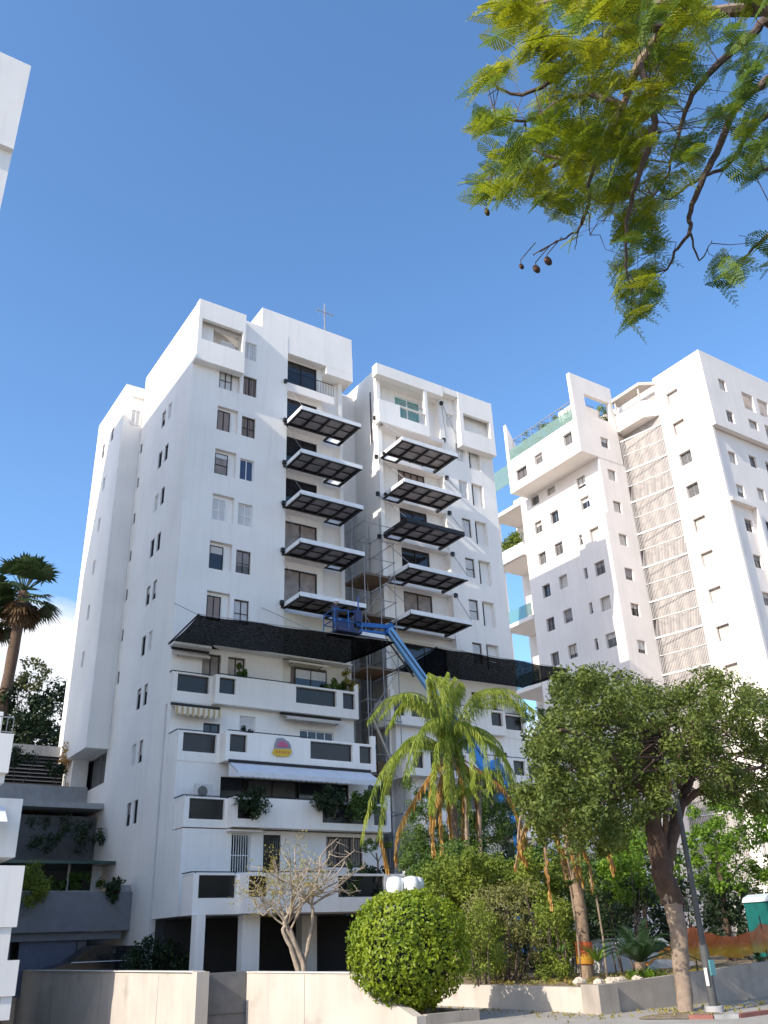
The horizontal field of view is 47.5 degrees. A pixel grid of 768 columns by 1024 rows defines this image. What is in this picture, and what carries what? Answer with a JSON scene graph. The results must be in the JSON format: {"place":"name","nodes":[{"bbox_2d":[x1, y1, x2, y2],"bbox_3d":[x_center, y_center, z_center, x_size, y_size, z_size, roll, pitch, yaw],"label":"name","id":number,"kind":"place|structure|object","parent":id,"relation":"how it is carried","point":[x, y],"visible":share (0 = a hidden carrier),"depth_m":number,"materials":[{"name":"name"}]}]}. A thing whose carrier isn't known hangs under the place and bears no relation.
{"place":"outdoors","nodes":[
{"label":"outdoors","id":0,"kind":"place"},
{"bbox_2d":[0,0,767,745],"label":"sky","id":1,"kind":"structure","parent":0,"point":[289,158],"materials":[{"name":"blue"}]},
{"bbox_2d":[386,876,424,892],"bbox_3d":[0.689,12.298,25.132,0.961,3.320,1.179,-10,-27,14],"label":"globe lamp","id":2,"kind":"object","parent":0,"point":[394,883],"visible":0.5,"depth_m":25.41,"materials":[{"name":"plastic"}]},
{"bbox_2d":[334,955,767,986],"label":"garden soil","id":3,"kind":"structure","parent":0,"point":[721,961],"depth_m":27.61,"materials":[{"name":"soil"}]},
{"bbox_2d":[323,596,570,960],"bbox_3d":[3.297,13.708,45.609,12.874,18.693,2.970,10,-29,-24],"label":"boom lift","id":4,"kind":"object","parent":3,"relation":"on","point":[406,654],"visible":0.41,"depth_m":47.93,"materials":[{"name":"blue metal"}]},
{"bbox_2d":[360,672,546,973],"bbox_3d":[4.097,11.811,34.193,12.407,11.982,4.434,14,-31,-30],"label":"queen palm","id":5,"kind":"object","parent":3,"relation":"on","point":[448,734],"visible":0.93,"depth_m":34.07,"materials":[{"name":"green plant"}]},
{"bbox_2d":[397,769,516,914],"bbox_3d":[3.241,14.074,35.157,7.734,7.832,3.256,14,-31,-30],"label":"conifer","id":6,"kind":"object","parent":3,"relation":"on","point":[423,846],"visible":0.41,"depth_m":35.00,"materials":[{"name":"green plant"}]},
{"bbox_2d":[414,849,517,977],"bbox_3d":[3.021,12.898,28.281,5.486,3.888,2.864,14,-31,-30],"label":"shrub","id":7,"kind":"object","parent":3,"relation":"on","point":[427,876],"visible":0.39,"depth_m":27.57,"materials":[{"name":"green plant"}]},
{"bbox_2d":[404,835,528,963],"bbox_3d":[3.151,14.068,31.559,7.174,4.675,2.958,14,-31,-30],"label":"shrub","id":8,"kind":"object","parent":3,"relation":"on","point":[456,849],"visible":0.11,"depth_m":31.16,"materials":[{"name":"green plant"}]},
{"bbox_2d":[443,783,492,848],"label":"palm stem","id":9,"kind":"object","parent":3,"relation":"on","point":[459,792],"visible":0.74,"depth_m":33.12,"materials":[{"name":"brown plant"}]},
{"bbox_2d":[455,769,505,857],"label":"palm stem","id":10,"kind":"object","parent":3,"relation":"on","point":[479,778],"visible":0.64,"depth_m":33.62,"materials":[{"name":"brown plant"}]},
{"bbox_2d":[424,845,538,979],"bbox_3d":[3.164,12.407,27.166,5.604,3.773,1.951,14,-31,-30],"label":"shrub","id":11,"kind":"object","parent":3,"relation":"on","point":[472,880],"visible":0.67,"depth_m":27.19,"materials":[{"name":"green plant"}]},
{"bbox_2d":[457,896,509,985],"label":"shrub","id":12,"kind":"object","parent":3,"relation":"on","point":[497,934],"visible":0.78,"depth_m":22.91,"materials":[{"name":"green plant"}]},
{"bbox_2d":[481,763,517,964],"bbox_3d":[5.208,15.256,38.431,2.175,8.459,4.400,-21,-32,32],"label":"conifer","id":13,"kind":"object","parent":3,"relation":"on","point":[507,807],"visible":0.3,"depth_m":39.14,"materials":[{"name":"green plant"}]},
{"bbox_2d":[460,873,547,983],"bbox_3d":[3.389,11.986,25.104,2.551,2.843,5.224,-5,-26,6],"label":"shrub","id":14,"kind":"object","parent":3,"relation":"on","point":[518,925],"visible":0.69,"depth_m":24.90,"materials":[{"name":"green plant"}]},
{"bbox_2d":[461,895,605,973],"bbox_3d":[5.546,15.593,31.959,8.649,3.552,3.316,14,-31,-30],"label":"hedge","id":15,"kind":"object","parent":3,"relation":"on","point":[525,946],"visible":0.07,"depth_m":30.89,"materials":[{"name":"green plant"}]},
{"bbox_2d":[514,844,568,971],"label":"shrub","id":16,"kind":"object","parent":3,"relation":"on","point":[555,875],"visible":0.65,"depth_m":26.22,"materials":[{"name":"green plant"}]},
{"bbox_2d":[526,890,578,982],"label":"shrub","id":17,"kind":"object","parent":3,"relation":"on","point":[545,916],"visible":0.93,"depth_m":24.02,"materials":[{"name":"green plant"}]},
{"bbox_2d":[512,844,605,972],"bbox_3d":[5.863,12.728,28.226,2.357,3.932,5.281,-16,-29,26],"label":"shrub","id":18,"kind":"object","parent":3,"relation":"on","point":[540,851],"visible":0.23,"depth_m":28.20,"materials":[{"name":"green plant"}]},
{"bbox_2d":[543,892,576,974],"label":"shrub","id":19,"kind":"object","parent":3,"relation":"on","point":[573,957],"visible":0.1,"depth_m":26.86,"materials":[{"name":"green plant"}]},
{"bbox_2d":[514,791,615,980],"bbox_3d":[4.865,10.038,23.803,4.369,4.967,1.282,14,-31,-30],"label":"banded palm","id":20,"kind":"object","parent":3,"relation":"on","point":[575,873],"visible":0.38,"depth_m":23.88,"materials":[{"name":"brown plant"}]},
{"bbox_2d":[552,877,583,977],"bbox_3d":[5.006,11.029,23.096,1.020,2.488,0.907,-6,-26,7],"label":"wooden post","id":21,"kind":"object","parent":3,"relation":"on","point":[570,882],"visible":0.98,"depth_m":23.21,"materials":[{"name":"brown wood"}]},
{"bbox_2d":[561,831,651,914],"bbox_3d":[9.490,15.635,35.371,6.304,5.766,2.838,14,-31,-30],"label":"tree","id":22,"kind":"object","parent":3,"relation":"on","point":[600,858],"visible":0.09,"depth_m":35.16,"materials":[{"name":"green plant"}]},
{"bbox_2d":[485,964,736,986],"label":"ground cover","id":23,"kind":"object","parent":3,"relation":"on","point":[551,979],"visible":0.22,"depth_m":23.28,"materials":[{"name":"green plant"}]},
{"bbox_2d":[587,900,641,940],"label":"shrub","id":24,"kind":"object","parent":3,"relation":"on","point":[593,933],"visible":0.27,"depth_m":29.27,"materials":[{"name":"green plant"}]},
{"bbox_2d":[571,874,659,974],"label":"shrub","id":25,"kind":"object","parent":3,"relation":"on","point":[604,914],"visible":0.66,"depth_m":26.03,"materials":[{"name":"green plant"}]},
{"bbox_2d":[493,839,750,956],"bbox_3d":[13.027,17.752,39.390,22.868,5.230,4.937,14,-31,-30],"label":"hedge","id":26,"kind":"object","parent":3,"relation":"on","point":[653,915],"visible":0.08,"depth_m":38.34,"materials":[{"name":"green plant"}]},
{"bbox_2d":[595,844,650,971],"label":"shrub","id":27,"kind":"object","parent":3,"relation":"on","point":[603,866],"visible":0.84,"depth_m":26.41,"materials":[{"name":"green plant"}]},
{"bbox_2d":[569,938,693,972],"bbox_3d":[8.193,14.640,28.769,4.300,1.100,1.515,14,-31,-30],"label":"parked car","id":28,"kind":"object","parent":3,"relation":"on","point":[599,967],"visible":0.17,"depth_m":27.81,"materials":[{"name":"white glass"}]},
{"bbox_2d":[592,815,686,936],"bbox_3d":[10.206,14.415,33.185,2.570,5.980,6.354,-24,-34,37],"label":"tree","id":29,"kind":"object","parent":3,"relation":"on","point":[642,838],"visible":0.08,"depth_m":32.66,"materials":[{"name":"green plant"}]},
{"bbox_2d":[624,966,666,979],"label":"grass tuft","id":30,"kind":"object","parent":3,"relation":"on","point":[650,972],"visible":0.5,"depth_m":21.26,"materials":[{"name":"green plant"}]},
{"bbox_2d":[598,918,700,975],"bbox_3d":[6.330,10.878,21.700,2.318,1.429,2.386,3,-27,-11],"label":"cycad","id":31,"kind":"object","parent":3,"relation":"on","point":[637,951],"visible":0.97,"depth_m":21.58,"materials":[{"name":"green plant"}]},
{"bbox_2d":[645,916,767,970],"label":"barrier netting","id":32,"kind":"object","parent":3,"relation":"on","point":[746,944],"visible":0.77,"depth_m":24.19,"materials":[{"name":"orange"}]},
{"bbox_2d":[680,789,767,960],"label":"tree","id":33,"kind":"object","parent":3,"relation":"on","point":[727,846],"visible":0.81,"depth_m":33.10,"materials":[{"name":"green plant"}]},
{"bbox_2d":[684,877,765,960],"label":"hedge","id":34,"kind":"object","parent":3,"relation":"on","point":[730,911],"visible":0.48,"depth_m":31.70,"materials":[{"name":"green plant"}]},
{"bbox_2d":[742,893,767,956],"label":"portable toilet","id":35,"kind":"object","parent":3,"relation":"on","point":[755,906],"visible":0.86,"depth_m":28.83,"materials":[{"name":"teal plastic"}]},
{"bbox_2d":[436,997,767,1023],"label":"pavement","id":36,"kind":"structure","parent":0,"point":[504,1017],"depth_m":18.73,"materials":[{"name":"concrete"}]},
{"bbox_2d":[423,1007,479,1023],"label":"planter box","id":37,"kind":"object","parent":36,"relation":"on","point":[448,1015],"visible":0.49,"depth_m":18.83,"materials":[{"name":"concrete"}]},
{"bbox_2d":[345,887,472,1014],"bbox_3d":[0.567,9.997,19.926,2.844,2.696,2.613,14,-31,-30],"label":"clipped bush","id":38,"kind":"object","parent":37,"relation":"in","point":[409,946],"visible":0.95,"depth_m":19.22,"materials":[{"name":"green plant"}]},
{"bbox_2d":[435,961,767,1014],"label":"garden wall","id":39,"kind":"structure","parent":36,"relation":"on","point":[741,982],"depth_m":21.07,"materials":[{"name":"concrete"}]},
{"bbox_2d":[437,997,767,1021],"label":"fallen leaves","id":40,"kind":"object","parent":36,"relation":"on","point":[674,1009],"visible":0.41,"depth_m":19.43,"materials":[{"name":"plant"}]},
{"bbox_2d":[639,1011,721,1018],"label":"tree pit soil","id":41,"kind":"object","parent":36,"relation":"on","point":[679,1015],"visible":0.74,"depth_m":18.23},
{"bbox_2d":[505,661,767,1011],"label":"ficus tree","id":42,"kind":"object","parent":41,"relation":"on","point":[622,758],"visible":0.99,"depth_m":21.04,"materials":[{"name":"green plant"}]},
{"bbox_2d":[652,757,724,1012],"bbox_3d":[7.070,8.521,20.554,0.510,5.588,1.638,-7,-27,9],"label":"lamp post","id":43,"kind":"object","parent":36,"relation":"on","point":[708,967],"visible":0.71,"depth_m":19.45,"materials":[{"name":"metal"}]},
{"bbox_2d":[689,1010,767,1018],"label":"painted kerb","id":44,"kind":"structure","parent":36,"relation":"on","point":[731,1016],"depth_m":17.38,"materials":[{"name":"concrete"}]},
{"bbox_2d":[455,0,767,342],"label":"jacaranda tree","id":45,"kind":"object","parent":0,"point":[593,146],"visible":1,"depth_m":4.71,"materials":[{"name":"green plant"}]},
{"bbox_2d":[494,350,767,937],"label":"apartment building","id":46,"kind":"structure","parent":0,"point":[638,518],"depth_m":71.23,"materials":[{"name":"white paint"}]},
{"bbox_2d":[501,530,522,551],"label":"balcony plant","id":47,"kind":"object","parent":46,"relation":"on","point":[512,539],"visible":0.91,"depth_m":80.23,"materials":[{"name":"green plant"}]},
{"label":"courtyard","id":48,"kind":"structure","parent":0,"visible":0},
{"bbox_2d":[13,656,52,726],"bbox_3d":[-26.087,20.649,61.599,2.688,22.506,4.845,8,-28,-21],"label":"sparse tree","id":49,"kind":"object","parent":48,"relation":"on","point":[25,676],"visible":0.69,"depth_m":64.96,"materials":[{"name":"green plant"}]},
{"bbox_2d":[0,676,66,746],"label":"dark tree","id":50,"kind":"object","parent":48,"relation":"on","point":[32,726],"visible":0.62,"depth_m":60.34,"materials":[{"name":"green plant"}]},
{"bbox_2d":[41,946,145,969],"bbox_3d":[-12.648,19.980,38.053,4.100,1.915,1.840,14,-31,-30],"label":"parked car","id":51,"kind":"object","parent":48,"relation":"on","point":[95,958],"visible":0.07,"depth_m":37.64,"materials":[{"name":"black paint"}]},
{"bbox_2d":[119,933,189,970],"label":"hedge","id":52,"kind":"object","parent":48,"relation":"on","point":[131,962],"visible":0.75,"depth_m":37.48,"materials":[{"name":"green plant"}]},
{"bbox_2d":[227,830,366,970],"bbox_3d":[-2.578,14.093,31.023,5.501,5.558,3.664,14,-31,-30],"label":"bare tree","id":53,"kind":"object","parent":48,"relation":"on","point":[291,940],"visible":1,"depth_m":30.77,"materials":[{"name":"grey plant"}]},
{"bbox_2d":[58,299,566,972],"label":"apartment building","id":54,"kind":"structure","parent":48,"relation":"on","point":[244,469],"depth_m":51.19,"materials":[{"name":"white paint"}]},
{"bbox_2d":[86,752,106,790],"bbox_3d":[-17.329,15.666,52.086,0.080,1.760,5.360,14,-31,-30],"label":"window","id":55,"kind":"structure","parent":54,"relation":"in","point":[96,768],"depth_m":51.69,"materials":[{"name":"glass"}]},
{"bbox_2d":[202,655,219,675],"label":"window","id":56,"kind":"structure","parent":54,"relation":"in","point":[210,666],"depth_m":45.94,"materials":[{"name":"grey glass"}]},
{"bbox_2d":[206,595,220,617],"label":"window","id":57,"kind":"structure","parent":54,"relation":"in","point":[213,605],"depth_m":47.33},
{"bbox_2d":[209,545,222,569],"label":"window","id":58,"kind":"structure","parent":54,"relation":"in","point":[216,552],"depth_m":48.61,"materials":[{"name":"blue glass"}]},
{"bbox_2d":[211,497,225,521],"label":"window","id":59,"kind":"structure","parent":54,"relation":"in","point":[218,505],"depth_m":49.92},
{"bbox_2d":[214,452,227,475],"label":"window","id":60,"kind":"structure","parent":54,"relation":"in","point":[221,460],"depth_m":51.25,"materials":[{"name":"grey glass"}]},
{"bbox_2d":[217,410,229,431],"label":"window","id":61,"kind":"structure","parent":54,"relation":"in","point":[223,418],"depth_m":52.57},
{"bbox_2d":[219,371,231,390],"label":"window","id":62,"kind":"structure","parent":54,"relation":"in","point":[225,380],"depth_m":53.84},
{"bbox_2d":[220,777,243,797],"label":"window","id":63,"kind":"structure","parent":54,"relation":"in","point":[229,787],"depth_m":42.00,"materials":[{"name":"black glass"}]},
{"bbox_2d":[228,658,243,676],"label":"window","id":64,"kind":"structure","parent":54,"relation":"in","point":[232,669],"depth_m":46.66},
{"bbox_2d":[230,834,249,872],"bbox_3d":[-6.541,15.507,39.629,0.960,1.680,0.150,14,-31,-30],"label":"window","id":65,"kind":"structure","parent":54,"relation":"in","point":[240,843],"depth_m":39.65,"materials":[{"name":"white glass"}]},
{"bbox_2d":[233,600,247,620],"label":"window","id":66,"kind":"structure","parent":54,"relation":"in","point":[240,607],"depth_m":48.15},
{"bbox_2d":[236,550,249,574],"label":"window","id":67,"kind":"structure","parent":54,"relation":"in","point":[242,558],"depth_m":49.40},
{"bbox_2d":[238,503,251,526],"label":"window","id":68,"kind":"structure","parent":54,"relation":"in","point":[244,511],"depth_m":50.72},
{"bbox_2d":[240,459,252,481],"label":"window","id":69,"kind":"structure","parent":54,"relation":"in","point":[246,467],"depth_m":52.05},
{"bbox_2d":[241,417,254,438],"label":"window","id":70,"kind":"structure","parent":54,"relation":"in","point":[247,424],"depth_m":53.33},
{"bbox_2d":[243,377,255,396],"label":"window","id":71,"kind":"structure","parent":54,"relation":"in","point":[249,386],"depth_m":54.66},
{"bbox_2d":[231,784,272,820],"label":"terrace plant","id":72,"kind":"object","parent":54,"relation":"on","point":[254,800],"visible":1,"depth_m":39.85,"materials":[{"name":"green plant"}]},
{"bbox_2d":[247,779,295,799],"bbox_3d":[-5.509,14.349,42.794,2.680,2.280,0.080,14,-31,-30],"label":"window","id":73,"kind":"structure","parent":54,"relation":"in","point":[275,788],"depth_m":43.25,"materials":[{"name":"glass"}]},
{"bbox_2d":[263,835,279,872],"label":"window","id":74,"kind":"structure","parent":54,"relation":"in","point":[268,840],"depth_m":40.50,"materials":[{"name":"black glass"}]},
{"bbox_2d":[168,603,394,662],"bbox_3d":[-5.112,6.007,46.981,11.886,2.905,4.007,14,-31,-30],"label":"shade net","id":75,"kind":"object","parent":54,"relation":"attached to","point":[201,629],"visible":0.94,"depth_m":45.81,"materials":[{"name":"black"}]},
{"bbox_2d":[272,738,291,755],"bbox_3d":[-5.054,11.647,43.212,1.080,0.920,0.083,14,-31,-30],"label":"hanging sign","id":76,"kind":"object","parent":54,"relation":"attached to","point":[282,746],"visible":1,"depth_m":43.19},
{"bbox_2d":[284,568,316,601],"bbox_3d":[-4.994,4.515,51.493,2.280,2.160,0.080,14,-31,-30],"label":"window","id":77,"kind":"structure","parent":54,"relation":"in","point":[307,582],"depth_m":51.64,"materials":[{"name":"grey glass"}]},
{"bbox_2d":[285,521,316,548],"bbox_3d":[-5.105,1.737,52.863,2.280,2.160,0.080,14,-31,-30],"label":"window","id":78,"kind":"structure","parent":54,"relation":"in","point":[291,534],"depth_m":53.02,"materials":[{"name":"grey glass"}]},
{"bbox_2d":[286,478,315,501],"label":"window","id":79,"kind":"structure","parent":54,"relation":"in","point":[292,487],"depth_m":54.28,"materials":[{"name":"black glass"}]},
{"bbox_2d":[286,437,315,461],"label":"window","id":80,"kind":"structure","parent":54,"relation":"in","point":[292,447],"depth_m":55.58,"materials":[{"name":"black glass"}]},
{"bbox_2d":[287,398,315,418],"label":"window","id":81,"kind":"structure","parent":54,"relation":"in","point":[292,405],"depth_m":56.78,"materials":[{"name":"black glass"}]},
{"bbox_2d":[287,361,315,389],"bbox_3d":[-5.529,-8.893,58.105,2.280,2.080,0.080,14,-31,-30],"label":"window","id":82,"kind":"structure","parent":54,"relation":"in","point":[293,367],"depth_m":58.24,"materials":[{"name":"blue glass"}]},
{"bbox_2d":[294,668,326,687],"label":"window","id":83,"kind":"structure","parent":54,"relation":"in","point":[305,677],"depth_m":48.63,"materials":[{"name":"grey glass"}]},
{"bbox_2d":[300,730,332,740],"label":"window","id":84,"kind":"structure","parent":54,"relation":"in","point":[312,734],"depth_m":47.13,"materials":[{"name":"grey glass"}]},
{"bbox_2d":[298,782,347,801],"bbox_3d":[-3.083,14.973,44.256,2.880,2.280,0.080,14,-31,-30],"label":"window","id":85,"kind":"structure","parent":54,"relation":"in","point":[305,790],"depth_m":44.29,"materials":[{"name":"black glass"}]},
{"bbox_2d":[309,783,352,817],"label":"terrace plant","id":86,"kind":"object","parent":54,"relation":"on","point":[331,798],"visible":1,"depth_m":41.88,"materials":[{"name":"green plant"}]},
{"bbox_2d":[326,837,361,867],"bbox_3d":[-1.958,16.562,42.455,2.030,1.360,0.150,14,-31,-30],"label":"window","id":87,"kind":"structure","parent":54,"relation":"in","point":[355,856],"depth_m":42.50,"materials":[{"name":"grey glass"}]},
{"bbox_2d":[344,859,368,896],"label":"terrace plant","id":88,"kind":"object","parent":54,"relation":"on","point":[361,871],"visible":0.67,"depth_m":40.55,"materials":[{"name":"green plant"}]},
{"bbox_2d":[348,787,380,822],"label":"terrace plant","id":89,"kind":"object","parent":54,"relation":"on","point":[358,804],"visible":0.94,"depth_m":42.71,"materials":[{"name":"green plant"}]},
{"bbox_2d":[359,837,392,881],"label":"tree","id":90,"kind":"object","parent":54,"relation":"on","point":[387,845],"visible":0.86,"depth_m":40.96,"materials":[{"name":"green plant"}]},
{"bbox_2d":[394,396,419,422],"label":"window","id":91,"kind":"structure","parent":54,"relation":"in","point":[408,415],"depth_m":62.63,"materials":[{"name":"green glass"}]},
{"bbox_2d":[399,508,426,521],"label":"window","id":92,"kind":"structure","parent":54,"relation":"in","point":[408,513],"depth_m":58.82,"materials":[{"name":"blue glass"}]},
{"bbox_2d":[401,547,428,566],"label":"window","id":93,"kind":"structure","parent":54,"relation":"in","point":[412,556],"depth_m":57.47,"materials":[{"name":"blue glass"}]},
{"bbox_2d":[404,591,431,612],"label":"window","id":94,"kind":"structure","parent":54,"relation":"in","point":[419,602],"depth_m":56.10,"materials":[{"name":"beige glass"}]},
{"bbox_2d":[404,643,432,664],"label":"window","id":95,"kind":"structure","parent":54,"relation":"in","point":[416,650],"depth_m":53.83,"materials":[{"name":"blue glass"}]},
{"bbox_2d":[396,646,566,687],"bbox_3d":[6.152,9.021,53.839,11.038,2.055,3.801,14,-31,-30],"label":"shade net","id":96,"kind":"object","parent":54,"relation":"attached to","point":[457,664],"visible":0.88,"depth_m":53.24,"materials":[{"name":"black"}]},
{"bbox_2d":[344,514,406,917],"bbox_3d":[-0.705,11.828,49.836,2.350,26.100,2.900,14,-31,-30],"label":"scaffold","id":97,"kind":"object","parent":48,"relation":"on","point":[367,581],"visible":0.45,"depth_m":51.91,"materials":[{"name":"metal"}]},
{"label":"ground","id":98,"kind":"structure","parent":0,"visible":0},
{"bbox_2d":[0,580,23,645],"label":"fan palm","id":99,"kind":"object","parent":98,"relation":"on","point":[5,634],"visible":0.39,"depth_m":63.81,"materials":[{"name":"green plant"}]},
{"bbox_2d":[0,551,62,726],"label":"fan palm","id":100,"kind":"object","parent":98,"relation":"on","point":[22,611],"visible":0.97,"depth_m":62.53,"materials":[{"name":"green plant"}]},
{"bbox_2d":[0,743,131,1023],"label":"link building","id":101,"kind":"structure","parent":98,"relation":"on","point":[52,929],"depth_m":44.12,"materials":[{"name":"grey paint"}]},
{"bbox_2d":[9,743,40,782],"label":"terrace plant","id":102,"kind":"object","parent":101,"relation":"on","point":[15,760],"visible":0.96,"depth_m":50.35,"materials":[{"name":"green plant"}]},
{"bbox_2d":[21,858,53,910],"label":"terrace plant","id":103,"kind":"object","parent":101,"relation":"on","point":[41,890],"visible":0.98,"depth_m":39.41,"materials":[{"name":"green plant"}]},
{"bbox_2d":[42,759,67,783],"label":"terrace plant","id":104,"kind":"object","parent":101,"relation":"on","point":[58,770],"visible":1,"depth_m":50.96,"materials":[{"name":"green plant"}]},
{"bbox_2d":[25,812,106,859],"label":"terrace plant","id":105,"kind":"object","parent":101,"relation":"on","point":[81,835],"visible":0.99,"depth_m":46.57,"materials":[{"name":"green plant"}]},
{"bbox_2d":[49,870,105,890],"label":"terrace plant","id":106,"kind":"object","parent":101,"relation":"on","point":[73,883],"visible":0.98,"depth_m":44.21,"materials":[{"name":"green plant"}]},
{"bbox_2d":[103,876,125,903],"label":"terrace plant","id":107,"kind":"object","parent":101,"relation":"on","point":[112,886],"visible":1,"depth_m":41.33,"materials":[{"name":"green plant"}]},
{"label":"driveway","id":108,"kind":"structure","parent":0,"visible":0},
{"bbox_2d":[0,960,19,1020],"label":"garden wall","id":109,"kind":"structure","parent":108,"relation":"on","point":[8,974],"depth_m":25.09,"materials":[{"name":"white paint"}]},
{"bbox_2d":[0,52,30,960],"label":"apartment building","id":110,"kind":"structure","parent":108,"relation":"on","point":[14,75],"depth_m":29.83,"materials":[{"name":"white paint"}]},
{"bbox_2d":[1,970,426,1023],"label":"street wall","id":111,"kind":"structure","parent":108,"relation":"on","point":[159,997],"depth_m":24.39,"materials":[{"name":"concrete"}]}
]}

